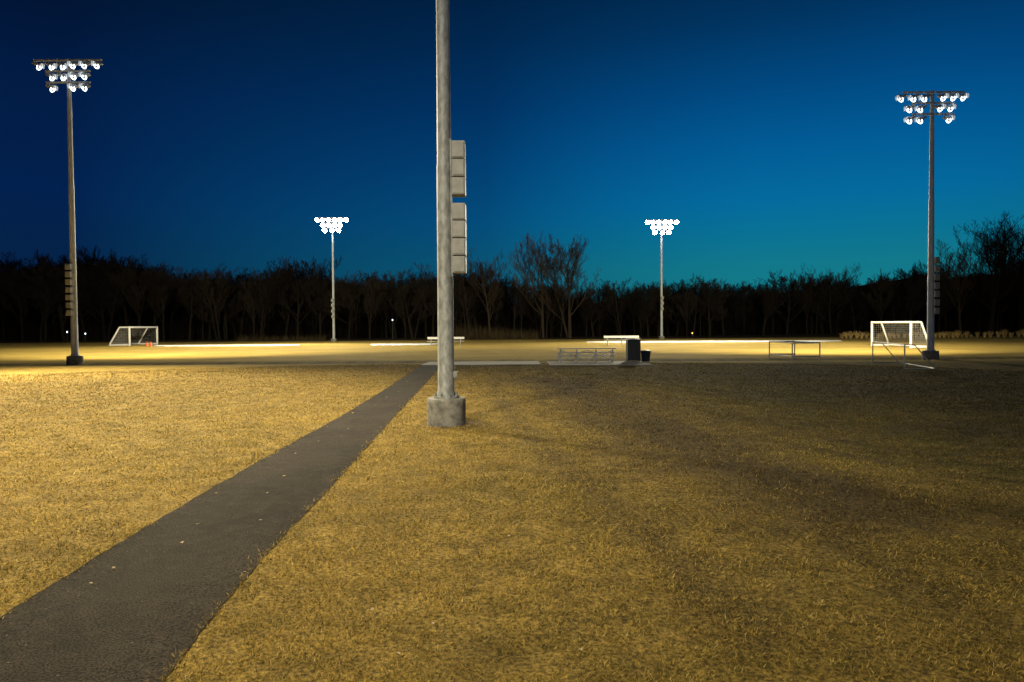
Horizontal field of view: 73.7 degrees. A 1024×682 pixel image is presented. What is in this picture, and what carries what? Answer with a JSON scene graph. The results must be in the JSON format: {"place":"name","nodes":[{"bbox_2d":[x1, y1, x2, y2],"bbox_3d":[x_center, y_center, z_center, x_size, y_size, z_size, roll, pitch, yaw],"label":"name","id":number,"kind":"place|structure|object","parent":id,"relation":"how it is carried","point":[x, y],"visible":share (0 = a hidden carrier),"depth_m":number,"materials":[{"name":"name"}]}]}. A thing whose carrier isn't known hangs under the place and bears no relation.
{"place":"outdoors","nodes":[
{"label":"outdoors","id":0,"kind":"place"},
{"bbox_2d":[0,366,437,681],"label":"path","id":1,"kind":"structure","parent":0,"point":[145,602],"depth_m":5.12,"materials":[{"name":"asphalt"}]},
{"bbox_2d":[0,332,1023,681],"bbox_3d":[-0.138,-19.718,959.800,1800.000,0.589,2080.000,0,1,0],"label":"ground","id":2,"kind":"structure","parent":0,"point":[1002,354],"depth_m":7.12,"materials":[{"name":"plant"}]},
{"bbox_2d":[0,252,37,309],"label":"bare tree","id":3,"kind":"object","parent":2,"relation":"on","point":[5,269],"visible":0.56,"depth_m":110.40,"materials":[{"name":"brown plant"}]},
{"bbox_2d":[0,266,39,340],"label":"bare tree","id":4,"kind":"object","parent":2,"relation":"on","point":[12,285],"visible":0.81,"depth_m":101.06,"materials":[{"name":"brown plant"}]},
{"bbox_2d":[4,264,69,341],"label":"bare tree","id":5,"kind":"object","parent":2,"relation":"on","point":[38,310],"visible":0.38,"depth_m":100.41,"materials":[{"name":"brown plant"}]},
{"bbox_2d":[21,256,82,341],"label":"bare tree","id":6,"kind":"object","parent":2,"relation":"on","point":[49,304],"visible":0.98,"depth_m":97.79,"materials":[{"name":"brown plant"}]},
{"bbox_2d":[15,248,94,340],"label":"bare tree","id":7,"kind":"object","parent":2,"relation":"on","point":[59,307],"visible":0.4,"depth_m":102.22,"materials":[{"name":"brown plant"}]},
{"bbox_2d":[32,58,102,364],"bbox_3d":[-22.935,-6.655,35.498,3.582,15.928,0.857,0,1,0],"label":"floodlight pole","id":8,"kind":"object","parent":2,"relation":"on","point":[74,358],"visible":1,"depth_m":35.37,"materials":[{"name":"metal"}]},
{"bbox_2d":[53,260,114,339],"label":"bare tree","id":9,"kind":"object","parent":2,"relation":"on","point":[81,315],"visible":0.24,"depth_m":107.61,"materials":[{"name":"brown plant"}]},
{"bbox_2d":[76,250,131,339],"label":"bare tree","id":10,"kind":"object","parent":2,"relation":"on","point":[103,264],"visible":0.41,"depth_m":107.75,"materials":[{"name":"brown plant"}]},
{"bbox_2d":[61,258,148,339],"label":"bare tree","id":11,"kind":"object","parent":2,"relation":"on","point":[116,298],"visible":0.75,"depth_m":104.00,"materials":[{"name":"brown plant"}]},
{"bbox_2d":[80,255,152,339],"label":"bare tree","id":12,"kind":"object","parent":2,"relation":"on","point":[125,302],"visible":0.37,"depth_m":109.16,"materials":[{"name":"brown plant"}]},
{"bbox_2d":[105,260,152,340],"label":"bare tree","id":13,"kind":"object","parent":2,"relation":"on","point":[136,302],"visible":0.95,"depth_m":97.21,"materials":[{"name":"brown plant"}]},
{"bbox_2d":[109,326,157,345],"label":"soccer goal","id":14,"kind":"object","parent":2,"relation":"on","point":[129,335],"visible":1,"depth_m":73.59,"materials":[{"name":"white paint"}]},
{"bbox_2d":[139,261,180,340],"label":"bare tree","id":15,"kind":"object","parent":2,"relation":"on","point":[163,296],"visible":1,"depth_m":98.50,"materials":[{"name":"brown plant"}]},
{"bbox_2d":[145,259,180,339],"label":"bare tree","id":16,"kind":"object","parent":2,"relation":"on","point":[161,286],"visible":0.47,"depth_m":103.24,"materials":[{"name":"brown plant"}]},
{"bbox_2d":[162,269,182,338],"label":"bare tree","id":17,"kind":"object","parent":2,"relation":"on","point":[173,302],"visible":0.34,"depth_m":110.66,"materials":[{"name":"brown plant"}]},
{"bbox_2d":[159,265,204,340],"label":"bare tree","id":18,"kind":"object","parent":2,"relation":"on","point":[184,290],"visible":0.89,"depth_m":99.03,"materials":[{"name":"brown plant"}]},
{"bbox_2d":[180,282,211,339],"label":"bare tree","id":19,"kind":"object","parent":2,"relation":"on","point":[203,320],"visible":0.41,"depth_m":107.14,"materials":[{"name":"brown plant"}]},
{"bbox_2d":[185,266,237,339],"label":"bare tree","id":20,"kind":"object","parent":2,"relation":"on","point":[206,292],"visible":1,"depth_m":99.36,"materials":[{"name":"brown plant"}]},
{"bbox_2d":[199,262,240,339],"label":"bare tree","id":21,"kind":"object","parent":2,"relation":"on","point":[214,277],"visible":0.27,"depth_m":107.03,"materials":[{"name":"brown plant"}]},
{"bbox_2d":[200,277,248,339],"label":"bare tree","id":22,"kind":"object","parent":2,"relation":"on","point":[223,312],"visible":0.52,"depth_m":104.02,"materials":[{"name":"brown plant"}]},
{"bbox_2d":[154,344,300,345],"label":"white strip","id":23,"kind":"object","parent":2,"relation":"on","point":[232,345],"visible":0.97,"depth_m":68.65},
{"bbox_2d":[197,282,267,338],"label":"bare tree","id":24,"kind":"object","parent":2,"relation":"on","point":[236,304],"visible":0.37,"depth_m":107.96,"materials":[{"name":"brown plant"}]},
{"bbox_2d":[238,270,272,336],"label":"bare tree","id":25,"kind":"object","parent":2,"relation":"on","point":[250,305],"visible":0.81,"depth_m":99.88,"materials":[{"name":"brown plant"}]},
{"bbox_2d":[246,270,281,339],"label":"bare tree","id":26,"kind":"object","parent":2,"relation":"on","point":[257,298],"visible":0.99,"depth_m":99.10,"materials":[{"name":"brown plant"}]},
{"bbox_2d":[238,334,326,340],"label":"dry weeds","id":27,"kind":"object","parent":2,"relation":"on","point":[285,339],"visible":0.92,"depth_m":93.35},
{"bbox_2d":[257,264,315,337],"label":"bare tree","id":28,"kind":"object","parent":2,"relation":"on","point":[290,302],"visible":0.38,"depth_m":106.72,"materials":[{"name":"brown plant"}]},
{"bbox_2d":[266,255,328,337],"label":"bare tree","id":29,"kind":"object","parent":2,"relation":"on","point":[288,275],"visible":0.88,"depth_m":102.55,"materials":[{"name":"brown plant"}]},
{"bbox_2d":[285,255,341,334],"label":"bare tree","id":30,"kind":"object","parent":2,"relation":"on","point":[302,275],"visible":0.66,"depth_m":109.19,"materials":[{"name":"brown plant"}]},
{"bbox_2d":[294,272,341,338],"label":"bare tree","id":31,"kind":"object","parent":2,"relation":"on","point":[318,291],"visible":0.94,"depth_m":100.88,"materials":[{"name":"brown plant"}]},
{"bbox_2d":[302,269,352,332],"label":"bare tree","id":32,"kind":"object","parent":2,"relation":"on","point":[337,298],"visible":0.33,"depth_m":110.09,"materials":[{"name":"brown plant"}]},
{"bbox_2d":[315,217,347,341],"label":"floodlight pole","id":33,"kind":"object","parent":2,"relation":"on","point":[334,339],"visible":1,"depth_m":83.60,"materials":[{"name":"metal"}]},
{"bbox_2d":[317,269,384,338],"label":"bare tree","id":34,"kind":"object","parent":2,"relation":"on","point":[352,295],"visible":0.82,"depth_m":99.17,"materials":[{"name":"brown plant"}]},
{"bbox_2d":[355,271,398,338],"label":"bare tree","id":35,"kind":"object","parent":2,"relation":"on","point":[380,297],"visible":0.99,"depth_m":97.34,"materials":[{"name":"brown plant"}]},
{"bbox_2d":[361,266,411,337],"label":"bare tree","id":36,"kind":"object","parent":2,"relation":"on","point":[391,310],"visible":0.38,"depth_m":106.39,"materials":[{"name":"brown plant"}]},
{"bbox_2d":[389,281,409,338],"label":"bare tree","id":37,"kind":"object","parent":2,"relation":"on","point":[402,303],"visible":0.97,"depth_m":99.10,"materials":[{"name":"brown plant"}]},
{"bbox_2d":[379,274,437,338],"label":"bare tree","id":38,"kind":"object","parent":2,"relation":"on","point":[415,299],"visible":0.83,"depth_m":100.90,"materials":[{"name":"brown plant"}]},
{"bbox_2d":[396,273,434,337],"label":"bare tree","id":39,"kind":"object","parent":2,"relation":"on","point":[425,308],"visible":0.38,"depth_m":107.68,"materials":[{"name":"brown plant"}]},
{"bbox_2d":[410,262,437,336],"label":"bare tree","id":40,"kind":"object","parent":2,"relation":"on","point":[431,281],"visible":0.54,"depth_m":105.83,"materials":[{"name":"brown plant"}]},
{"bbox_2d":[427,0,466,426],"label":"floodlight pole","id":41,"kind":"object","parent":2,"relation":"on","point":[446,405],"visible":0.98,"depth_m":12.65,"materials":[{"name":"metal"}]},
{"bbox_2d":[426,274,510,336],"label":"bare tree","id":42,"kind":"object","parent":2,"relation":"on","point":[476,307],"visible":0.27,"depth_m":110.55,"materials":[{"name":"brown plant"}]},
{"bbox_2d":[453,265,489,333],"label":"bare tree","id":43,"kind":"object","parent":2,"relation":"on","point":[469,293],"visible":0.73,"depth_m":100.74,"materials":[{"name":"brown plant"}]},
{"bbox_2d":[462,262,489,336],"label":"bare tree","id":44,"kind":"object","parent":2,"relation":"on","point":[475,328],"visible":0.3,"depth_m":108.23,"materials":[{"name":"brown plant"}]},
{"bbox_2d":[421,361,540,365],"bbox_3d":[-1.454,1.114,33.139,5.570,0.100,2.958,0,1,0],"label":"concrete pad","id":45,"kind":"object","parent":2,"relation":"on","point":[487,363],"visible":0.78,"depth_m":32.59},
{"bbox_2d":[465,248,513,336],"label":"bare tree","id":46,"kind":"object","parent":2,"relation":"on","point":[490,272],"visible":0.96,"depth_m":99.45,"materials":[{"name":"brown plant"}]},
{"bbox_2d":[454,325,537,339],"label":"dry reeds","id":47,"kind":"object","parent":2,"relation":"on","point":[484,334],"visible":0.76,"depth_m":94.22,"materials":[{"name":"plant"}]},
{"bbox_2d":[483,278,512,331],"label":"bare tree","id":48,"kind":"object","parent":2,"relation":"on","point":[498,298],"visible":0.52,"depth_m":111.02,"materials":[{"name":"brown plant"}]},
{"bbox_2d":[488,273,530,332],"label":"bare tree","id":49,"kind":"object","parent":2,"relation":"on","point":[516,298],"visible":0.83,"depth_m":103.78,"materials":[{"name":"brown plant"}]},
{"bbox_2d":[0,283,1022,340],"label":"undergrowth","id":50,"kind":"object","parent":2,"relation":"on","point":[94,330],"visible":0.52,"depth_m":110.44,"materials":[{"name":"plant"}]},
{"bbox_2d":[0,245,1023,333],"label":"woodland","id":51,"kind":"object","parent":2,"relation":"on","point":[85,258],"visible":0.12,"depth_m":123.80,"materials":[{"name":"plant"}]},
{"bbox_2d":[503,230,557,337],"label":"bare tree","id":52,"kind":"object","parent":2,"relation":"on","point":[530,270],"visible":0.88,"depth_m":98.86,"materials":[{"name":"brown plant"}]},
{"bbox_2d":[518,286,555,337],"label":"bare tree","id":53,"kind":"object","parent":2,"relation":"on","point":[534,304],"visible":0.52,"depth_m":103.99,"materials":[{"name":"brown plant"}]},
{"bbox_2d":[534,283,567,336],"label":"bare tree","id":54,"kind":"object","parent":2,"relation":"on","point":[552,327],"visible":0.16,"depth_m":106.77,"materials":[{"name":"brown plant"}]},
{"bbox_2d":[539,276,571,337],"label":"bare tree","id":55,"kind":"object","parent":2,"relation":"on","point":[552,298],"visible":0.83,"depth_m":98.29,"materials":[{"name":"brown plant"}]},
{"bbox_2d":[517,233,599,337],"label":"bare tree","id":56,"kind":"object","parent":2,"relation":"on","point":[576,254],"visible":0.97,"depth_m":96.08,"materials":[{"name":"brown plant"}]},
{"bbox_2d":[561,294,593,332],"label":"bare tree","id":57,"kind":"object","parent":2,"relation":"on","point":[576,314],"visible":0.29,"depth_m":110.55,"materials":[{"name":"brown plant"}]},
{"bbox_2d":[578,291,599,337],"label":"bare tree","id":58,"kind":"object","parent":2,"relation":"on","point":[582,305],"visible":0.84,"depth_m":99.18,"materials":[{"name":"brown plant"}]},
{"bbox_2d":[567,282,614,337],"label":"bare tree","id":59,"kind":"object","parent":2,"relation":"on","point":[592,302],"visible":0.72,"depth_m":99.88,"materials":[{"name":"brown plant"}]},
{"bbox_2d":[546,361,652,365],"bbox_3d":[4.061,1.089,32.551,4.681,0.100,3.092,0,1,0],"label":"concrete pad","id":60,"kind":"object","parent":2,"relation":"on","point":[594,363],"visible":0.68,"depth_m":31.94,"materials":[{"name":"concrete"}]},
{"bbox_2d":[556,348,616,361],"bbox_3d":[3.625,0.678,33.641,2.887,0.681,1.200,0,1,0],"label":"bleacher","id":61,"kind":"object","parent":60,"relation":"on","point":[576,356],"visible":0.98,"depth_m":33.35,"materials":[{"name":"metal"}]},
{"bbox_2d":[599,276,632,335],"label":"bare tree","id":62,"kind":"object","parent":2,"relation":"on","point":[611,297],"visible":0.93,"depth_m":103.99,"materials":[{"name":"brown plant"}]},
{"bbox_2d":[618,283,648,335],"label":"bare tree","id":63,"kind":"object","parent":2,"relation":"on","point":[637,291],"visible":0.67,"depth_m":104.83,"materials":[{"name":"brown plant"}]},
{"bbox_2d":[628,296,653,336],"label":"bare tree","id":64,"kind":"object","parent":2,"relation":"on","point":[640,310],"visible":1,"depth_m":98.87,"materials":[{"name":"brown plant"}]},
{"bbox_2d":[636,280,666,336],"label":"bare tree","id":65,"kind":"object","parent":2,"relation":"on","point":[651,294],"visible":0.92,"depth_m":99.74,"materials":[{"name":"brown plant"}]},
{"bbox_2d":[642,283,676,336],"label":"bare tree","id":66,"kind":"object","parent":2,"relation":"on","point":[657,313],"visible":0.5,"depth_m":104.39,"materials":[{"name":"brown plant"}]},
{"bbox_2d":[645,219,678,339],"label":"floodlight pole","id":67,"kind":"object","parent":2,"relation":"on","point":[662,232],"visible":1,"depth_m":83.63,"materials":[{"name":"metal"}]},
{"bbox_2d":[663,293,695,336],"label":"bare tree","id":68,"kind":"object","parent":2,"relation":"on","point":[677,311],"visible":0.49,"depth_m":104.20,"materials":[{"name":"brown plant"}]},
{"bbox_2d":[677,289,698,336],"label":"bare tree","id":69,"kind":"object","parent":2,"relation":"on","point":[686,307],"visible":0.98,"depth_m":98.82,"materials":[{"name":"brown plant"}]},
{"bbox_2d":[668,279,710,336],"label":"bare tree","id":70,"kind":"object","parent":2,"relation":"on","point":[689,289],"visible":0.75,"depth_m":100.42,"materials":[{"name":"brown plant"}]},
{"bbox_2d":[689,272,731,336],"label":"bare tree","id":71,"kind":"object","parent":2,"relation":"on","point":[707,296],"visible":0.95,"depth_m":98.44,"materials":[{"name":"brown plant"}]},
{"bbox_2d":[591,340,841,342],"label":"white strip","id":72,"kind":"object","parent":2,"relation":"on","point":[714,341],"visible":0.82,"depth_m":71.01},
{"bbox_2d":[707,279,728,335],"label":"bare tree","id":73,"kind":"object","parent":2,"relation":"on","point":[724,291],"visible":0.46,"depth_m":103.70,"materials":[{"name":"brown plant"}]},
{"bbox_2d":[723,284,751,334],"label":"bare tree","id":74,"kind":"object","parent":2,"relation":"on","point":[733,297],"visible":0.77,"depth_m":110.61,"materials":[{"name":"brown plant"}]},
{"bbox_2d":[724,282,759,334],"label":"bare tree","id":75,"kind":"object","parent":2,"relation":"on","point":[743,292],"visible":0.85,"depth_m":109.99,"materials":[{"name":"brown plant"}]},
{"bbox_2d":[756,281,785,335],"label":"bare tree","id":76,"kind":"object","parent":2,"relation":"on","point":[768,298],"visible":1,"depth_m":98.14,"materials":[{"name":"brown plant"}]},
{"bbox_2d":[753,270,817,334],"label":"bare tree","id":77,"kind":"object","parent":2,"relation":"on","point":[781,282],"visible":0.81,"depth_m":102.97,"materials":[{"name":"brown plant"}]},
{"bbox_2d":[769,341,820,360],"bbox_3d":[14.531,0.488,35.237,1.428,0.934,3.068,0,1,0],"label":"goal frame","id":78,"kind":"object","parent":2,"relation":"on","point":[792,343],"visible":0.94,"depth_m":34.65,"materials":[{"name":"metal"}]},
{"bbox_2d":[781,271,811,330],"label":"bare tree","id":79,"kind":"object","parent":2,"relation":"on","point":[791,278],"visible":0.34,"depth_m":110.25,"materials":[{"name":"brown plant"}]},
{"bbox_2d":[788,269,815,334],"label":"bare tree","id":80,"kind":"object","parent":2,"relation":"on","point":[803,282],"visible":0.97,"depth_m":101.36,"materials":[{"name":"brown plant"}]},
{"bbox_2d":[800,269,833,333],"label":"bare tree","id":81,"kind":"object","parent":2,"relation":"on","point":[812,299],"visible":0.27,"depth_m":109.33,"materials":[{"name":"brown plant"}]},
{"bbox_2d":[804,280,834,333],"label":"bare tree","id":82,"kind":"object","parent":2,"relation":"on","point":[821,326],"visible":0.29,"depth_m":108.08,"materials":[{"name":"brown plant"}]},
{"bbox_2d":[793,263,861,333],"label":"bare tree","id":83,"kind":"object","parent":2,"relation":"on","point":[826,277],"visible":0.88,"depth_m":104.36,"materials":[{"name":"brown plant"}]},
{"bbox_2d":[810,271,846,333],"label":"bare tree","id":84,"kind":"object","parent":2,"relation":"on","point":[817,288],"visible":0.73,"depth_m":106.03,"materials":[{"name":"brown plant"}]},
{"bbox_2d":[833,271,856,333],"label":"bare tree","id":85,"kind":"object","parent":2,"relation":"on","point":[843,294],"visible":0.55,"depth_m":107.49,"materials":[{"name":"brown plant"}]},
{"bbox_2d":[831,283,893,332],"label":"bare tree","id":86,"kind":"object","parent":2,"relation":"on","point":[864,302],"visible":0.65,"depth_m":108.00,"materials":[{"name":"brown plant"}]},
{"bbox_2d":[861,268,900,333],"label":"bare tree","id":87,"kind":"object","parent":2,"relation":"on","point":[875,294],"visible":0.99,"depth_m":98.93,"materials":[{"name":"brown plant"}]},
{"bbox_2d":[881,276,906,332],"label":"bare tree","id":88,"kind":"object","parent":2,"relation":"on","point":[893,307],"visible":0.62,"depth_m":107.19,"materials":[{"name":"brown plant"}]},
{"bbox_2d":[871,321,926,347],"bbox_3d":[29.910,-0.535,52.706,1.552,1.990,5.568,0,1,0],"label":"soccer goal","id":89,"kind":"object","parent":2,"relation":"on","point":[902,322],"visible":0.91,"depth_m":52.45,"materials":[{"name":"white paint"}]},
{"bbox_2d":[872,341,935,368],"bbox_3d":[16.872,0.567,29.581,1.147,1.000,4.690,0,1,14],"label":"goal frame","id":90,"kind":"object","parent":2,"relation":"on","point":[933,367],"visible":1,"depth_m":28.68,"materials":[{"name":"metal"}]},
{"bbox_2d":[894,261,927,332],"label":"bare tree","id":91,"kind":"object","parent":2,"relation":"on","point":[909,282],"visible":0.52,"depth_m":108.54,"materials":[{"name":"brown plant"}]},
{"bbox_2d":[899,263,944,331],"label":"bare tree","id":92,"kind":"object","parent":2,"relation":"on","point":[919,313],"visible":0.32,"depth_m":108.51,"materials":[{"name":"brown plant"}]},
{"bbox_2d":[895,90,968,359],"bbox_3d":[21.239,-5.830,34.683,3.557,13.699,0.857,0,1,0],"label":"floodlight pole","id":93,"kind":"object","parent":2,"relation":"on","point":[930,352],"visible":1,"depth_m":34.55,"materials":[{"name":"metal"}]},
{"bbox_2d":[919,272,953,308],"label":"bare tree","id":94,"kind":"object","parent":2,"relation":"on","point":[943,289],"visible":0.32,"depth_m":98.75,"materials":[{"name":"brown plant"}]},
{"bbox_2d":[923,267,955,331],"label":"bare tree","id":95,"kind":"object","parent":2,"relation":"on","point":[945,316],"visible":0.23,"depth_m":101.83,"materials":[{"name":"brown plant"}]},
{"bbox_2d":[919,270,968,332],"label":"bare tree","id":96,"kind":"object","parent":2,"relation":"on","point":[945,298],"visible":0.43,"depth_m":100.13,"materials":[{"name":"brown plant"}]},
{"bbox_2d":[934,234,994,333],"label":"bare tree","id":97,"kind":"object","parent":2,"relation":"on","point":[958,266],"visible":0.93,"depth_m":98.87,"materials":[{"name":"brown plant"}]},
{"bbox_2d":[952,274,988,331],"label":"bare tree","id":98,"kind":"object","parent":2,"relation":"on","point":[978,295],"visible":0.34,"depth_m":110.88,"materials":[{"name":"brown plant"}]},
{"bbox_2d":[938,211,1023,333],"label":"bare tree","id":99,"kind":"object","parent":2,"relation":"on","point":[1001,256],"visible":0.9,"depth_m":96.81,"materials":[{"name":"brown plant"}]},
{"bbox_2d":[972,249,1021,330],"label":"bare tree","id":100,"kind":"object","parent":2,"relation":"on","point":[1001,324],"visible":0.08,"depth_m":105.29,"materials":[{"name":"brown plant"}]},
{"bbox_2d":[976,269,1022,331],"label":"bare tree","id":101,"kind":"object","parent":2,"relation":"on","point":[997,316],"visible":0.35,"depth_m":101.71,"materials":[{"name":"brown plant"}]},
{"bbox_2d":[979,218,1023,331],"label":"bare tree","id":102,"kind":"object","parent":2,"relation":"on","point":[1019,276],"visible":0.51,"depth_m":95.39,"materials":[{"name":"brown plant"}]},
{"bbox_2d":[1004,249,1023,330],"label":"bare tree","id":103,"kind":"object","parent":2,"relation":"on","point":[1020,305],"visible":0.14,"depth_m":103.31,"materials":[{"name":"brown plant"}]},
{"bbox_2d":[0,0,1023,301],"label":"sky","id":104,"kind":"structure","parent":0,"point":[775,135],"materials":[{"name":"blue"}]},
{"bbox_2d":[2,276,1022,332],"bbox_3d":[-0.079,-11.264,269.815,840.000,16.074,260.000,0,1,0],"label":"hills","id":105,"kind":"structure","parent":0,"point":[34,311],"depth_m":149.14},
{"bbox_2d":[625,339,640,360],"bbox_3d":[6.028,0.444,33.958,0.684,1.100,0.665,0,1,0],"label":"storage cabinet","id":106,"kind":"object","parent":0,"point":[633,349],"visible":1,"depth_m":33.65,"materials":[{"name":"black plastic"}]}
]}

